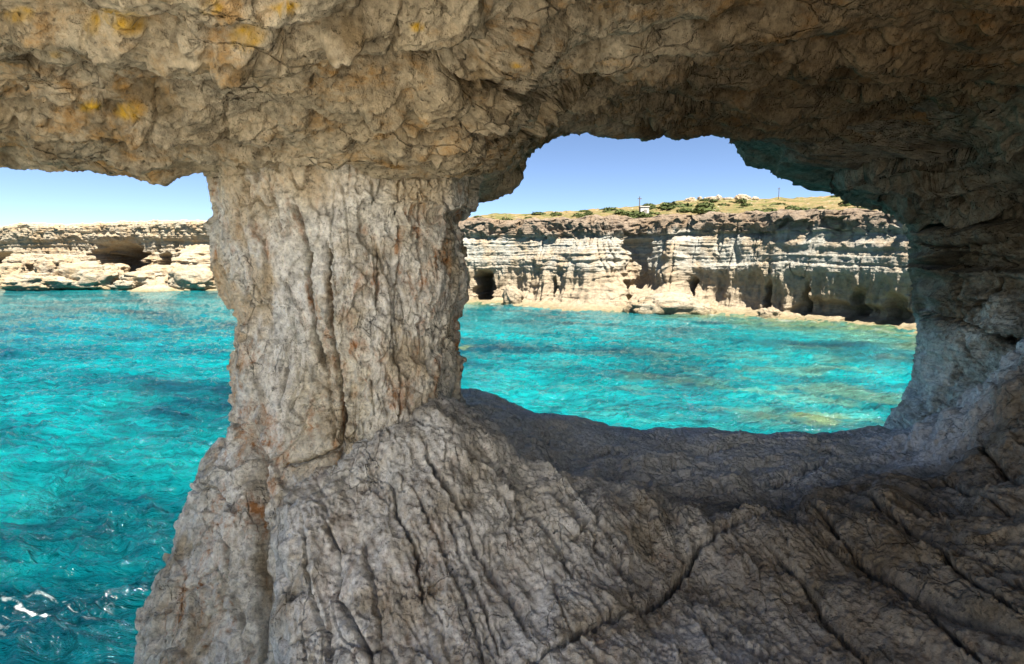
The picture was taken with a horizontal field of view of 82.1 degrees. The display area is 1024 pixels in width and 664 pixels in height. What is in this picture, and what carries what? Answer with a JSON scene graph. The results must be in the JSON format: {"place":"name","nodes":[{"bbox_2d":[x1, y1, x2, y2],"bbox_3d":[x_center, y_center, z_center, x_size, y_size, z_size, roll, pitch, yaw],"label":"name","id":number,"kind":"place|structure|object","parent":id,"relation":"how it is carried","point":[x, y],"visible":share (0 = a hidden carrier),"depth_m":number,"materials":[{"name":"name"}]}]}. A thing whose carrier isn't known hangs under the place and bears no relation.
{"place":"outdoors","nodes":[
{"label":"outdoors","id":0,"kind":"place"},
{"bbox_2d":[0,220,216,291],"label":"cliff","id":1,"kind":"structure","parent":0,"point":[134,245],"depth_m":101.36,"materials":[{"name":"stone"}]},
{"bbox_2d":[0,263,28,277],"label":"boulder","id":2,"kind":"object","parent":1,"relation":"on","point":[6,269],"visible":0.52,"depth_m":92.27,"materials":[{"name":"stone"}]},
{"bbox_2d":[2,253,36,270],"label":"boulder","id":3,"kind":"object","parent":1,"relation":"on","point":[28,260],"visible":0.56,"depth_m":95.28,"materials":[{"name":"stone"}]},
{"bbox_2d":[33,255,80,272],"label":"boulder","id":4,"kind":"object","parent":1,"relation":"on","point":[48,264],"visible":0.48,"depth_m":92.53,"materials":[{"name":"stone"}]},
{"bbox_2d":[103,263,130,279],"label":"boulder","id":5,"kind":"object","parent":1,"relation":"on","point":[121,268],"visible":0.33,"depth_m":94.77,"materials":[{"name":"stone"}]},
{"bbox_2d":[111,280,139,289],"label":"boulder","id":6,"kind":"object","parent":1,"relation":"on","point":[122,285],"visible":0.99,"depth_m":88.51,"materials":[{"name":"stone"}]},
{"bbox_2d":[119,270,157,287],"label":"boulder","id":7,"kind":"object","parent":1,"relation":"on","point":[142,277],"visible":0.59,"depth_m":89.01,"materials":[{"name":"stone"}]},
{"bbox_2d":[136,265,176,275],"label":"boulder","id":8,"kind":"object","parent":1,"relation":"on","point":[161,270],"visible":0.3,"depth_m":90.91,"materials":[{"name":"stone"}]},
{"bbox_2d":[0,132,833,225],"label":"sky","id":9,"kind":"structure","parent":0,"point":[573,172],"materials":[{"name":"blue"}]},
{"bbox_2d":[0,288,917,663],"bbox_3d":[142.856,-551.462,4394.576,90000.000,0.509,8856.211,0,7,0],"label":"sea","id":10,"kind":"structure","parent":0,"point":[114,412],"depth_m":21.08,"materials":[{"name":"liquid"}]},
{"bbox_2d":[0,272,75,290],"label":"boulder","id":11,"kind":"object","parent":10,"relation":"in","point":[28,281],"visible":0.87,"depth_m":88.00,"materials":[{"name":"stone"}]},
{"bbox_2d":[52,261,118,289],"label":"boulder","id":12,"kind":"object","parent":10,"relation":"in","point":[90,275],"visible":0.73,"depth_m":89.95,"materials":[{"name":"stone"}]},
{"bbox_2d":[165,267,215,290],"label":"boulder","id":13,"kind":"object","parent":10,"relation":"in","point":[196,278],"visible":0.77,"depth_m":88.10,"materials":[{"name":"stone"}]},
{"bbox_2d":[622,292,716,314],"bbox_3d":[14.100,-1.824,52.567,8.130,3.464,3.947,0,7,0],"label":"boulder","id":14,"kind":"object","parent":10,"relation":"in","point":[667,303],"visible":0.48,"depth_m":51.18,"materials":[{"name":"stone"}]},
{"bbox_2d":[268,338,1023,663],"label":"cave floor","id":15,"kind":"structure","parent":0,"point":[481,527],"depth_m":3.05,"materials":[{"name":"grey stone"}]},
{"bbox_2d":[133,162,483,663],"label":"rock pillar","id":16,"kind":"object","parent":15,"relation":"on","point":[343,292],"visible":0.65,"depth_m":3.38,"materials":[{"name":"stone"}]},
{"bbox_2d":[0,0,1023,202],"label":"cave roof","id":17,"kind":"structure","parent":16,"relation":"on","point":[495,93],"depth_m":2.79,"materials":[{"name":"stone"}]},
{"bbox_2d":[729,86,1023,429],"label":"rock pillar","id":18,"kind":"object","parent":15,"relation":"on","point":[948,190],"visible":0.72,"depth_m":5.52,"materials":[{"name":"grey stone"}]},
{"bbox_2d":[468,195,876,219],"bbox_3d":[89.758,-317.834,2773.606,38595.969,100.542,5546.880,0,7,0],"label":"hillside","id":19,"kind":"structure","parent":0,"point":[827,202],"depth_m":127.53,"materials":[{"name":"beige soil"}]},
{"bbox_2d":[531,212,545,214],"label":"shrub","id":20,"kind":"object","parent":19,"relation":"on","point":[537,213],"visible":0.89,"depth_m":143.94,"materials":[{"name":"green plant"}]},
{"bbox_2d":[549,211,563,215],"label":"shrub","id":21,"kind":"object","parent":19,"relation":"on","point":[555,213],"visible":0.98,"depth_m":130.67,"materials":[{"name":"green plant"}]},
{"bbox_2d":[613,209,625,214],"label":"shrub","id":22,"kind":"object","parent":19,"relation":"on","point":[620,211],"visible":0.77,"depth_m":102.57,"materials":[{"name":"green plant"}]},
{"bbox_2d":[620,210,644,216],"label":"shrub","id":23,"kind":"object","parent":19,"relation":"on","point":[630,214],"visible":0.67,"depth_m":95.94,"materials":[{"name":"green plant"}]},
{"bbox_2d":[635,212,652,217],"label":"shrub","id":24,"kind":"object","parent":19,"relation":"on","point":[645,215],"visible":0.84,"depth_m":93.01,"materials":[{"name":"green plant"}]},
{"bbox_2d":[638,206,649,213],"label":"hut","id":25,"kind":"object","parent":19,"relation":"on","point":[645,209],"visible":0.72,"depth_m":97.39,"materials":[{"name":"paint"}]},
{"bbox_2d":[642,203,655,206],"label":"shrub","id":26,"kind":"object","parent":19,"relation":"on","point":[650,204],"visible":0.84,"depth_m":149.94,"materials":[{"name":"green plant"}]},
{"bbox_2d":[649,211,661,214],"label":"shrub","id":27,"kind":"object","parent":19,"relation":"on","point":[656,213],"visible":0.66,"depth_m":100.97,"materials":[{"name":"green plant"}]},
{"bbox_2d":[653,201,694,209],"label":"shrub","id":28,"kind":"object","parent":19,"relation":"on","point":[672,205],"visible":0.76,"depth_m":115.75,"materials":[{"name":"green plant"}]},
{"bbox_2d":[676,208,691,212],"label":"shrub","id":29,"kind":"object","parent":19,"relation":"on","point":[680,210],"visible":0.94,"depth_m":95.94,"materials":[{"name":"green plant"}]},
{"bbox_2d":[684,197,696,201],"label":"boulder","id":30,"kind":"object","parent":19,"relation":"on","point":[689,199],"visible":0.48,"depth_m":154.11,"materials":[{"name":"stone"}]},
{"bbox_2d":[690,206,719,213],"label":"shrub","id":31,"kind":"object","parent":19,"relation":"on","point":[699,210],"visible":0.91,"depth_m":87.72,"materials":[{"name":"green plant"}]},
{"bbox_2d":[696,202,714,206],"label":"shrub","id":32,"kind":"object","parent":19,"relation":"on","point":[705,204],"visible":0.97,"depth_m":108.92,"materials":[{"name":"green plant"}]},
{"bbox_2d":[734,194,747,199],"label":"boulder","id":33,"kind":"object","parent":19,"relation":"on","point":[745,196],"visible":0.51,"depth_m":144.03,"materials":[{"name":"stone"}]},
{"bbox_2d":[735,198,746,202],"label":"shrub","id":34,"kind":"object","parent":19,"relation":"on","point":[741,200],"visible":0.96,"depth_m":130.27,"materials":[{"name":"green plant"}]},
{"bbox_2d":[740,202,752,205],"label":"shrub","id":35,"kind":"object","parent":19,"relation":"on","point":[745,204],"visible":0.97,"depth_m":121.96,"materials":[{"name":"green plant"}]},
{"bbox_2d":[762,208,776,211],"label":"shrub","id":36,"kind":"object","parent":19,"relation":"on","point":[769,209],"visible":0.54,"depth_m":88.61,"materials":[{"name":"green plant"}]},
{"bbox_2d":[769,203,786,205],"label":"shrub","id":37,"kind":"object","parent":19,"relation":"on","point":[778,204],"visible":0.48,"depth_m":116.36,"materials":[{"name":"green plant"}]},
{"bbox_2d":[785,206,799,209],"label":"shrub","id":38,"kind":"object","parent":19,"relation":"on","point":[790,207],"visible":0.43,"depth_m":99.12,"materials":[{"name":"green plant"}]},
{"bbox_2d":[790,208,809,210],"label":"shrub","id":39,"kind":"object","parent":19,"relation":"on","point":[801,209],"visible":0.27,"depth_m":79.43,"materials":[{"name":"green plant"}]},
{"bbox_2d":[838,202,854,206],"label":"shrub","id":40,"kind":"object","parent":19,"relation":"on","point":[840,204],"visible":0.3,"depth_m":93.66,"materials":[{"name":"green plant"}]},
{"bbox_2d":[458,208,917,333],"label":"cliff","id":41,"kind":"structure","parent":0,"point":[845,265],"depth_m":55.02,"materials":[{"name":"stone"}]},
{"bbox_2d":[502,286,523,304],"bbox_3d":[0.116,-3.382,62.040,2.340,2.979,1.801,0,7,0],"label":"boulder","id":42,"kind":"object","parent":41,"relation":"on","point":[512,295],"visible":0.61,"depth_m":61.46,"materials":[{"name":"stone"}]},
{"bbox_2d":[614,301,627,305],"bbox_3d":[10.487,-2.266,56.601,1.918,1.354,1.509,0,7,0],"label":"boulder","id":43,"kind":"object","parent":41,"relation":"on","point":[621,303],"visible":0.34,"depth_m":56.25,"materials":[{"name":"stone"}]},
{"bbox_2d":[756,307,780,317],"bbox_3d":[21.213,-1.227,48.698,2.102,1.657,1.393,0,7,0],"label":"boulder","id":44,"kind":"object","parent":41,"relation":"on","point":[770,312],"visible":0.61,"depth_m":48.19,"materials":[{"name":"stone"}]}
]}

